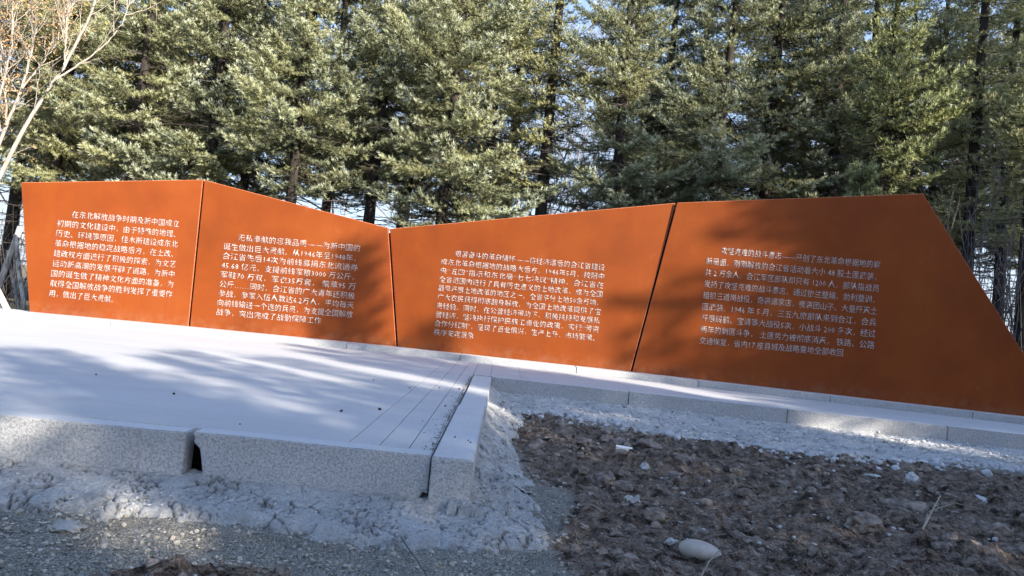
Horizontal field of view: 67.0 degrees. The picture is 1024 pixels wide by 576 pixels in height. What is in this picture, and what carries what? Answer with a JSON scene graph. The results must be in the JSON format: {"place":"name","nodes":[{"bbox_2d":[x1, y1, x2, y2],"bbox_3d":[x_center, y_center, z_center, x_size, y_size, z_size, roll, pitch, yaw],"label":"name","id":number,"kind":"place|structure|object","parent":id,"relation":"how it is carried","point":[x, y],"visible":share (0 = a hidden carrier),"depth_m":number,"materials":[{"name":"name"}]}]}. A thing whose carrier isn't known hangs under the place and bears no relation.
{"place":"outdoors","nodes":[
{"label":"outdoors","id":0,"kind":"place"},
{"bbox_2d":[5,265,28,306],"bbox_3d":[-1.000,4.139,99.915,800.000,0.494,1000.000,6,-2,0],"label":"ground","id":1,"kind":"structure","parent":0,"point":[24,274],"depth_m":24.71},
{"bbox_2d":[0,226,23,290],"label":"wooden pole","id":2,"kind":"object","parent":1,"relation":"on","point":[8,258],"visible":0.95,"depth_m":13.13,"materials":[{"name":"grey wood"}]},
{"bbox_2d":[6,250,18,308],"bbox_3d":[-8.538,-0.104,13.233,0.528,1.069,0.054,5,-2,24],"label":"wooden pole","id":3,"kind":"object","parent":1,"relation":"on","point":[13,286],"visible":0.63,"depth_m":13.21,"materials":[{"name":"grey wood"}]},
{"bbox_2d":[0,301,29,310],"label":"dry grass","id":4,"kind":"structure","parent":1,"relation":"on","point":[11,306],"depth_m":13.17,"materials":[{"name":"beige plant"}]},
{"bbox_2d":[13,234,26,309],"bbox_3d":[-8.296,-0.228,13.039,0.560,1.353,0.073,5,-2,23],"label":"wooden pole","id":5,"kind":"object","parent":1,"relation":"on","point":[19,271],"visible":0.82,"depth_m":13.02,"materials":[{"name":"grey wood"}]},
{"bbox_2d":[0,0,48,260],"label":"spruce tree","id":6,"kind":"object","parent":1,"relation":"on","point":[3,150],"visible":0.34,"depth_m":15.11,"materials":[{"name":"green plant"}]},
{"bbox_2d":[0,1,90,282],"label":"bare tree","id":7,"kind":"object","parent":1,"relation":"on","point":[2,196],"depth_m":29.92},
{"bbox_2d":[0,0,95,296],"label":"spruce tree","id":8,"kind":"object","parent":1,"relation":"on","point":[13,195],"visible":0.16,"depth_m":18.39,"materials":[{"name":"green plant"}]},
{"bbox_2d":[0,0,106,162],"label":"bare tree","id":9,"kind":"object","parent":1,"relation":"on","point":[4,79],"visible":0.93,"depth_m":13.71,"materials":[{"name":"beige plant"}]},
{"bbox_2d":[0,0,125,261],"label":"spruce tree","id":10,"kind":"object","parent":1,"relation":"on","point":[55,115],"visible":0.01,"depth_m":21.54,"materials":[{"name":"green plant"}]},
{"bbox_2d":[2,4,139,181],"bbox_3d":[-15.639,-6.447,26.502,9.386,13.261,6.994,4,-2,34],"label":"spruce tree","id":11,"kind":"object","parent":1,"relation":"on","point":[78,86],"visible":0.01,"depth_m":26.82,"materials":[{"name":"green plant"}]},
{"bbox_2d":[0,0,161,180],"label":"bare sapling","id":12,"kind":"object","parent":1,"relation":"on","point":[23,130],"visible":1,"depth_m":13.01,"materials":[{"name":"beige plant"}]},
{"bbox_2d":[0,0,166,242],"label":"spruce tree","id":13,"kind":"object","parent":1,"relation":"on","point":[54,169],"visible":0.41,"depth_m":14.93,"materials":[{"name":"green plant"}]},
{"bbox_2d":[3,0,168,241],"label":"spruce tree","id":14,"kind":"object","parent":1,"relation":"on","point":[110,16],"visible":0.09,"depth_m":18.97,"materials":[{"name":"green plant"}]},
{"bbox_2d":[32,0,212,180],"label":"spruce tree","id":15,"kind":"object","parent":1,"relation":"on","point":[147,22],"visible":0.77,"depth_m":14.76,"materials":[{"name":"green plant"}]},
{"bbox_2d":[75,1,206,180],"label":"spruce tree","id":16,"kind":"object","parent":1,"relation":"on","point":[147,108],"depth_m":22.43,"materials":[{"name":"green plant"}]},
{"bbox_2d":[97,0,258,179],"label":"spruce tree","id":17,"kind":"object","parent":1,"relation":"on","point":[186,5],"visible":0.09,"depth_m":17.78,"materials":[{"name":"green plant"}]},
{"bbox_2d":[88,0,312,199],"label":"spruce tree","id":18,"kind":"object","parent":1,"relation":"on","point":[223,48],"visible":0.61,"depth_m":15.36,"materials":[{"name":"green plant"}]},
{"bbox_2d":[145,0,301,185],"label":"spruce tree","id":19,"kind":"object","parent":1,"relation":"on","point":[236,164],"visible":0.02,"depth_m":21.50,"materials":[{"name":"green plant"}]},
{"bbox_2d":[169,0,320,200],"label":"spruce tree","id":20,"kind":"object","parent":1,"relation":"on","point":[245,177],"visible":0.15,"depth_m":18.88,"materials":[{"name":"green plant"}]},
{"bbox_2d":[207,25,315,196],"bbox_3d":[-10.966,-6.876,31.229,7.020,15.346,8.061,6,-2,-13],"label":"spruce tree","id":21,"kind":"object","parent":1,"relation":"on","point":[254,154],"visible":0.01,"depth_m":30.46,"materials":[{"name":"green plant"}]},
{"bbox_2d":[0,457,549,555],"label":"mortar bed","id":22,"kind":"object","parent":1,"relation":"on","point":[22,492],"visible":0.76,"depth_m":3.84,"materials":[{"name":"grey concrete"}]},
{"bbox_2d":[200,5,378,216],"bbox_3d":[-7.490,-5.306,27.300,7.731,12.664,9.668,6,-2,0],"label":"bare tree","id":23,"kind":"object","parent":1,"relation":"on","point":[305,130],"visible":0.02,"depth_m":28.02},
{"bbox_2d":[201,0,390,207],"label":"spruce tree","id":24,"kind":"object","parent":1,"relation":"on","point":[303,24],"visible":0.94,"depth_m":14.61,"materials":[{"name":"green plant"}]},
{"bbox_2d":[249,0,362,212],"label":"spruce tree","id":25,"kind":"object","parent":1,"relation":"on","point":[282,159],"visible":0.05,"depth_m":21.25,"materials":[{"name":"green plant"}]},
{"bbox_2d":[282,0,400,213],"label":"spruce tree","id":26,"kind":"object","parent":1,"relation":"on","point":[345,15],"visible":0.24,"depth_m":18.61,"materials":[{"name":"green plant"}]},
{"bbox_2d":[304,0,413,227],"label":"spruce tree","id":27,"kind":"object","parent":1,"relation":"on","point":[375,66],"visible":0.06,"depth_m":22.36,"materials":[{"name":"green plant"}]},
{"bbox_2d":[281,0,477,225],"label":"spruce tree","id":28,"kind":"object","parent":1,"relation":"on","point":[386,62],"visible":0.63,"depth_m":15.62,"materials":[{"name":"green plant"}]},
{"bbox_2d":[310,1,454,225],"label":"bare tree","id":29,"kind":"object","parent":1,"relation":"on","point":[380,166],"visible":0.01,"depth_m":32.76,"materials":[{"name":"brown wood"}]},
{"bbox_2d":[340,0,490,227],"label":"spruce tree","id":30,"kind":"object","parent":1,"relation":"on","point":[411,183],"visible":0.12,"depth_m":17.85,"materials":[{"name":"green plant"}]},
{"bbox_2d":[385,0,521,219],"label":"spruce tree","id":31,"kind":"object","parent":1,"relation":"on","point":[434,212],"depth_m":21.47,"materials":[{"name":"green plant"}]},
{"bbox_2d":[365,0,568,228],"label":"spruce tree","id":32,"kind":"object","parent":1,"relation":"on","point":[449,169],"visible":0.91,"depth_m":14.66,"materials":[{"name":"green plant"}]},
{"bbox_2d":[428,0,566,221],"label":"spruce tree","id":33,"kind":"object","parent":1,"relation":"on","point":[518,45],"visible":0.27,"depth_m":19.32,"materials":[{"name":"green plant"}]},
{"bbox_2d":[0,308,1023,424],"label":"plinth","id":34,"kind":"structure","parent":1,"relation":"on","point":[858,401],"depth_m":11.55,"materials":[{"name":"concrete"}]},
{"bbox_2d":[21,180,1023,415],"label":"memorial wall","id":35,"kind":"structure","parent":34,"relation":"on","point":[881,297],"depth_m":11.86,"materials":[{"name":"metal"}]},
{"bbox_2d":[0,193,1023,347],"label":"undergrowth","id":36,"kind":"object","parent":1,"relation":"on","point":[16,279],"depth_m":16.22,"materials":[{"name":"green plant"}]},
{"bbox_2d":[455,0,592,210],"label":"spruce tree","id":37,"kind":"object","parent":1,"relation":"on","point":[524,78],"visible":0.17,"depth_m":21.00,"materials":[{"name":"green plant"}]},
{"bbox_2d":[483,0,624,215],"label":"spruce tree","id":38,"kind":"object","parent":1,"relation":"on","point":[545,146],"visible":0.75,"depth_m":15.87,"materials":[{"name":"green plant"}]},
{"bbox_2d":[477,1,664,216],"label":"bare tree","id":39,"kind":"object","parent":1,"relation":"on","point":[565,156],"visible":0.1,"depth_m":28.18,"materials":[{"name":"plant"}]},
{"bbox_2d":[516,2,685,213],"bbox_3d":[1.936,-5.012,34.465,8.600,14.429,11.745,7,-2,-38],"label":"bare tree","id":40,"kind":"object","parent":1,"relation":"on","point":[572,135],"visible":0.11,"depth_m":34.35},
{"bbox_2d":[548,0,697,212],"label":"spruce tree","id":41,"kind":"object","parent":1,"relation":"on","point":[625,93],"visible":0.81,"depth_m":15.19,"materials":[{"name":"green plant"}]},
{"bbox_2d":[572,0,711,210],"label":"spruce tree","id":42,"kind":"object","parent":1,"relation":"on","point":[601,159],"visible":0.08,"depth_m":22.10,"materials":[{"name":"green plant"}]},
{"bbox_2d":[577,0,721,210],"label":"spruce tree","id":43,"kind":"object","parent":1,"relation":"on","point":[683,47],"visible":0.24,"depth_m":18.40,"materials":[{"name":"green plant"}]},
{"bbox_2d":[583,13,765,157],"bbox_3d":[8.303,-5.899,34.595,10.135,17.459,12.453,6,-2,0],"label":"bare tree","id":44,"kind":"object","parent":1,"relation":"on","point":[683,83],"visible":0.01,"depth_m":34.62,"materials":[{"name":"brown wood"}]},
{"bbox_2d":[648,0,765,199],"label":"spruce tree","id":45,"kind":"object","parent":1,"relation":"on","point":[701,57],"visible":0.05,"depth_m":21.80,"materials":[{"name":"green plant"}]},
{"bbox_2d":[624,0,792,206],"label":"spruce tree","id":46,"kind":"object","parent":1,"relation":"on","point":[717,152],"visible":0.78,"depth_m":15.15,"materials":[{"name":"green plant"}]},
{"bbox_2d":[476,385,1023,495],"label":"mortar bed","id":47,"kind":"object","parent":1,"relation":"on","point":[878,441],"visible":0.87,"depth_m":8.15,"materials":[{"name":"grey concrete"}]},
{"bbox_2d":[0,391,1023,548],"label":"mortar grit","id":48,"kind":"object","parent":47,"relation":"on","point":[518,475],"visible":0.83,"depth_m":6.82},
{"bbox_2d":[697,0,838,198],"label":"spruce tree","id":49,"kind":"object","parent":1,"relation":"on","point":[780,168],"visible":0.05,"depth_m":21.40,"materials":[{"name":"green plant"}]},
{"bbox_2d":[676,0,869,200],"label":"spruce tree","id":50,"kind":"object","parent":1,"relation":"on","point":[775,64],"visible":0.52,"depth_m":16.23,"materials":[{"name":"green plant"}]},
{"bbox_2d":[751,0,883,197],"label":"spruce tree","id":51,"kind":"object","parent":1,"relation":"on","point":[836,132],"visible":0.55,"depth_m":16.45,"materials":[{"name":"green plant"}]},
{"bbox_2d":[744,0,904,198],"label":"spruce tree","id":52,"kind":"object","parent":1,"relation":"on","point":[804,147],"visible":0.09,"depth_m":17.83,"materials":[{"name":"green plant"}]},
{"bbox_2d":[779,0,928,195],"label":"spruce tree","id":53,"kind":"object","parent":1,"relation":"on","point":[857,73],"visible":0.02,"depth_m":21.84,"materials":[{"name":"green plant"}]},
{"bbox_2d":[842,160,893,196],"bbox_3d":[6.334,-0.190,13.638,1.979,4.166,2.009,7,-2,-29],"label":"young spruce","id":54,"kind":"object","parent":1,"relation":"on","point":[858,177],"visible":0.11,"depth_m":13.78,"materials":[{"name":"green plant"}]},
{"bbox_2d":[824,0,925,195],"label":"spruce tree","id":55,"kind":"object","parent":1,"relation":"on","point":[876,6],"visible":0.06,"depth_m":19.10,"materials":[{"name":"green plant"}]},
{"bbox_2d":[839,0,964,195],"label":"spruce tree","id":56,"kind":"object","parent":1,"relation":"on","point":[915,16],"visible":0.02,"depth_m":22.49,"materials":[{"name":"green plant"}]},
{"bbox_2d":[827,0,978,230],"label":"spruce tree","id":57,"kind":"object","parent":1,"relation":"on","point":[886,79],"visible":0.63,"depth_m":15.08,"materials":[{"name":"green plant"}]},
{"bbox_2d":[869,0,1022,201],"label":"bare tree","id":58,"kind":"object","parent":1,"relation":"on","point":[977,43],"visible":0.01,"depth_m":26.74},
{"bbox_2d":[884,0,1011,252],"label":"spruce tree","id":59,"kind":"object","parent":1,"relation":"on","point":[945,27],"visible":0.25,"depth_m":17.92,"materials":[{"name":"green plant"}]},
{"bbox_2d":[928,192,999,277],"bbox_3d":[7.149,0.178,12.601,1.282,3.570,1.639,5,-2,22],"label":"bare shrub","id":60,"kind":"object","parent":1,"relation":"on","point":[967,231],"visible":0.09,"depth_m":12.70,"materials":[{"name":"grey plant"}]},
{"bbox_2d":[906,0,1023,318],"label":"spruce tree","id":61,"kind":"object","parent":1,"relation":"on","point":[980,81],"visible":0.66,"depth_m":15.63,"materials":[{"name":"green plant"}]},
{"bbox_2d":[910,0,1023,284],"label":"spruce tree","id":62,"kind":"object","parent":1,"relation":"on","point":[976,13],"visible":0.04,"depth_m":21.37,"materials":[{"name":"green plant"}]},
{"bbox_2d":[920,183,1023,304],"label":"bare shrub","id":63,"kind":"object","parent":1,"relation":"on","point":[952,225],"visible":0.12,"depth_m":13.70,"materials":[{"name":"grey plant"}]},
{"bbox_2d":[923,125,1021,332],"bbox_3d":[7.741,-0.307,13.042,1.427,4.684,1.580,7,-2,-25],"label":"bare shrub","id":64,"kind":"object","parent":1,"relation":"on","point":[976,186],"visible":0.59,"depth_m":12.81,"materials":[{"name":"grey plant"}]},
{"bbox_2d":[936,0,1023,328],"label":"spruce tree","id":65,"kind":"object","parent":1,"relation":"on","point":[1016,31],"visible":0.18,"depth_m":18.81,"materials":[{"name":"green plant"}]},
{"bbox_2d":[957,10,1023,313],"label":"spruce tree","id":66,"kind":"object","parent":1,"relation":"on","point":[1013,267],"visible":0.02,"depth_m":21.73,"materials":[{"name":"green plant"}]},
{"bbox_2d":[964,1,1023,351],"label":"spruce tree","id":67,"kind":"object","parent":1,"relation":"on","point":[1019,135],"visible":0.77,"depth_m":14.70,"materials":[{"name":"green plant"}]},
{"bbox_2d":[973,197,1023,349],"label":"bare shrub","id":68,"kind":"object","parent":1,"relation":"on","point":[1006,251],"visible":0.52,"depth_m":12.78,"materials":[{"name":"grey plant"}]},
{"bbox_2d":[191,384,469,493],"bbox_3d":[-1.180,1.221,9.016,22.000,0.370,8.880,6,-2,0],"label":"paving bed","id":69,"kind":"object","parent":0,"point":[196,462],"depth_m":4.57,"materials":[{"name":"black"}]},
{"bbox_2d":[0,289,9,308],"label":"wooden prop","id":70,"kind":"object","parent":69,"relation":"on","point":[4,303],"visible":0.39,"depth_m":11.89,"materials":[{"name":"white paint"}]},
{"bbox_2d":[0,316,1023,454],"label":"paving","id":71,"kind":"structure","parent":69,"relation":"on","point":[222,383],"depth_m":6.77,"materials":[{"name":"white concrete"}]},
{"bbox_2d":[95,374,501,442],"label":"leaf crumbs","id":72,"kind":"object","parent":71,"relation":"on","point":[173,393],"visible":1,"depth_m":5.38,"materials":[{"name":"brown plant"}]},
{"bbox_2d":[422,376,470,449],"bbox_3d":[-0.541,0.964,6.709,0.178,0.011,4.880,6,-2,0],"label":"grit","id":73,"kind":"object","parent":71,"relation":"on","point":[447,417],"visible":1,"depth_m":5.51,"materials":[{"name":"grey gravel"}]},
{"bbox_2d":[0,0,1021,332],"label":"sky","id":74,"kind":"structure","parent":0,"point":[5,195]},
{"bbox_2d":[0,413,1023,575],"bbox_3d":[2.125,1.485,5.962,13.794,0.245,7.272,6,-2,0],"label":"soil","id":75,"kind":"structure","parent":0,"point":[673,560],"depth_m":4.38,"materials":[{"name":"brown soil"}]},
{"bbox_2d":[47,520,86,533],"bbox_3d":[-1.929,1.031,3.349,0.149,0.055,0.132,6,-2,0],"label":"stone","id":76,"kind":"object","parent":75,"relation":"on","point":[64,526],"visible":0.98,"depth_m":3.32,"materials":[{"name":"white stone"}]},
{"bbox_2d":[0,462,578,575],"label":"gravel","id":77,"kind":"structure","parent":75,"relation":"on","point":[213,531],"depth_m":3.38,"materials":[{"name":"grey gravel"}]},
{"bbox_2d":[400,537,426,575],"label":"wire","id":78,"kind":"object","parent":75,"relation":"on","point":[412,554],"visible":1,"depth_m":3.34,"materials":[{"name":"grey metal"}]},
{"bbox_2d":[0,375,1023,504],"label":"kerb","id":79,"kind":"structure","parent":75,"relation":"on","point":[444,473],"depth_m":4.12,"materials":[{"name":"concrete"}]},
{"bbox_2d":[587,471,615,488],"bbox_3d":[0.614,1.336,5.337,0.209,0.156,0.172,6,-2,0],"label":"soil lump","id":80,"kind":"object","parent":75,"relation":"on","point":[605,479],"visible":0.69,"depth_m":5.29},
{"bbox_2d":[194,418,1021,575],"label":"stone chips","id":81,"kind":"object","parent":75,"relation":"on","point":[683,493],"visible":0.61,"depth_m":4.97,"materials":[{"name":"grey stone"}]},
{"bbox_2d":[616,445,632,451],"bbox_3d":[0.971,1.390,6.699,0.142,0.030,0.055,8,7,8],"label":"stone","id":82,"kind":"object","parent":75,"relation":"on","point":[626,448],"visible":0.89,"depth_m":6.68,"materials":[{"name":"white stone"}]},
{"bbox_2d":[624,494,640,502],"bbox_3d":[0.754,1.314,4.826,0.100,0.040,0.050,12,16,-20],"label":"stone","id":83,"kind":"object","parent":75,"relation":"on","point":[632,499],"visible":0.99,"depth_m":4.82,"materials":[{"name":"white stone"}]},
{"bbox_2d":[640,462,649,470],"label":"stone","id":84,"kind":"object","parent":75,"relation":"on","point":[645,466],"visible":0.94,"depth_m":6.05,"materials":[{"name":"grey stone"}]},
{"bbox_2d":[631,438,661,449],"bbox_3d":[1.231,1.444,7.072,0.220,0.134,0.250,7,-2,-41],"label":"soil lump","id":85,"kind":"object","parent":75,"relation":"on","point":[641,443],"visible":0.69,"depth_m":7.04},
{"bbox_2d":[640,507,668,523],"bbox_3d":[0.820,1.304,4.413,0.174,0.101,0.139,7,-3,-44],"label":"soil lump","id":86,"kind":"object","parent":75,"relation":"on","point":[652,514],"visible":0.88,"depth_m":4.37,"materials":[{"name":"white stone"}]},
{"bbox_2d":[663,537,674,544],"bbox_3d":[0.837,1.338,4.056,0.082,0.061,0.072,5,-2,18],"label":"stone","id":87,"kind":"object","parent":75,"relation":"on","point":[670,541],"visible":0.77,"depth_m":4.03,"materials":[{"name":"white stone"}]},
{"bbox_2d":[678,539,721,560],"bbox_3d":[0.947,1.324,3.891,0.216,0.101,0.150,10,-1,7],"label":"pebble","id":88,"kind":"object","parent":75,"relation":"on","point":[701,550],"visible":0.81,"depth_m":3.84,"materials":[{"name":"grey stone"}]},
{"bbox_2d":[700,549,721,575],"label":"dry stalk","id":89,"kind":"object","parent":75,"relation":"on","point":[703,571],"visible":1,"depth_m":3.63,"materials":[{"name":"beige plant"}]},
{"bbox_2d":[520,420,1023,551],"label":"soil clods","id":90,"kind":"object","parent":75,"relation":"on","point":[627,486],"visible":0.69,"depth_m":5.87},
{"bbox_2d":[523,410,1023,477],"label":"mortar crumbs","id":91,"kind":"object","parent":75,"relation":"on","point":[955,462],"visible":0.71,"depth_m":7.47,"materials":[{"name":"grey concrete"}]},
{"bbox_2d":[843,511,885,534],"bbox_3d":[2.179,1.468,4.792,0.220,0.167,0.212,6,-2,0],"label":"stone","id":92,"kind":"object","parent":75,"relation":"on","point":[860,523],"visible":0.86,"depth_m":4.73,"materials":[{"name":"beige stone"}]},
{"bbox_2d":[863,473,881,478],"bbox_3d":[3.136,1.635,6.743,0.164,0.042,0.102,6,-2,0],"label":"stone","id":93,"kind":"object","parent":75,"relation":"on","point":[870,475],"visible":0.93,"depth_m":6.72,"materials":[{"name":"grey stone"}]},
{"bbox_2d":[884,498,929,510],"bbox_3d":[2.804,1.547,5.471,0.322,0.104,0.199,6,-2,0],"label":"soil lump","id":94,"kind":"object","parent":75,"relation":"on","point":[901,503],"visible":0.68,"depth_m":5.45,"materials":[{"name":"grey stone"}]},
{"bbox_2d":[905,471,918,483],"bbox_3d":[3.375,1.596,6.525,0.151,0.095,0.111,7,-2,-35],"label":"stone","id":95,"kind":"object","parent":75,"relation":"on","point":[912,477],"visible":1,"depth_m":6.49,"materials":[{"name":"grey stone"}]},
{"bbox_2d":[922,495,940,529],"bbox_3d":[2.813,1.501,5.178,0.016,0.065,1.150,4,-2,34],"label":"dry stalk","id":96,"kind":"object","parent":75,"relation":"on","point":[927,519],"visible":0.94,"depth_m":5.05,"materials":[{"name":"beige plant"}]},
{"bbox_2d":[925,502,980,520],"bbox_3d":[2.932,1.538,5.276,1.157,0.029,0.170,7,-2,-43],"label":"dry stalk","id":97,"kind":"object","parent":75,"relation":"on","point":[948,505],"visible":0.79,"depth_m":5.57,"materials":[{"name":"beige plant"}]},
{"bbox_2d":[976,495,986,502],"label":"stone","id":98,"kind":"object","parent":75,"relation":"on","point":[983,499],"visible":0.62,"depth_m":6.05,"materials":[{"name":"white stone"}]},
{"bbox_2d":[965,118,1023,322],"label":"bare shrub","id":99,"kind":"object","parent":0,"point":[1006,310],"visible":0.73,"depth_m":12.18,"materials":[{"name":"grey plant"}]},
{"bbox_2d":[969,172,1023,343],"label":"bare shrub","id":100,"kind":"object","parent":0,"point":[1012,320],"visible":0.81,"depth_m":12.24,"materials":[{"name":"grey plant"}]}
]}

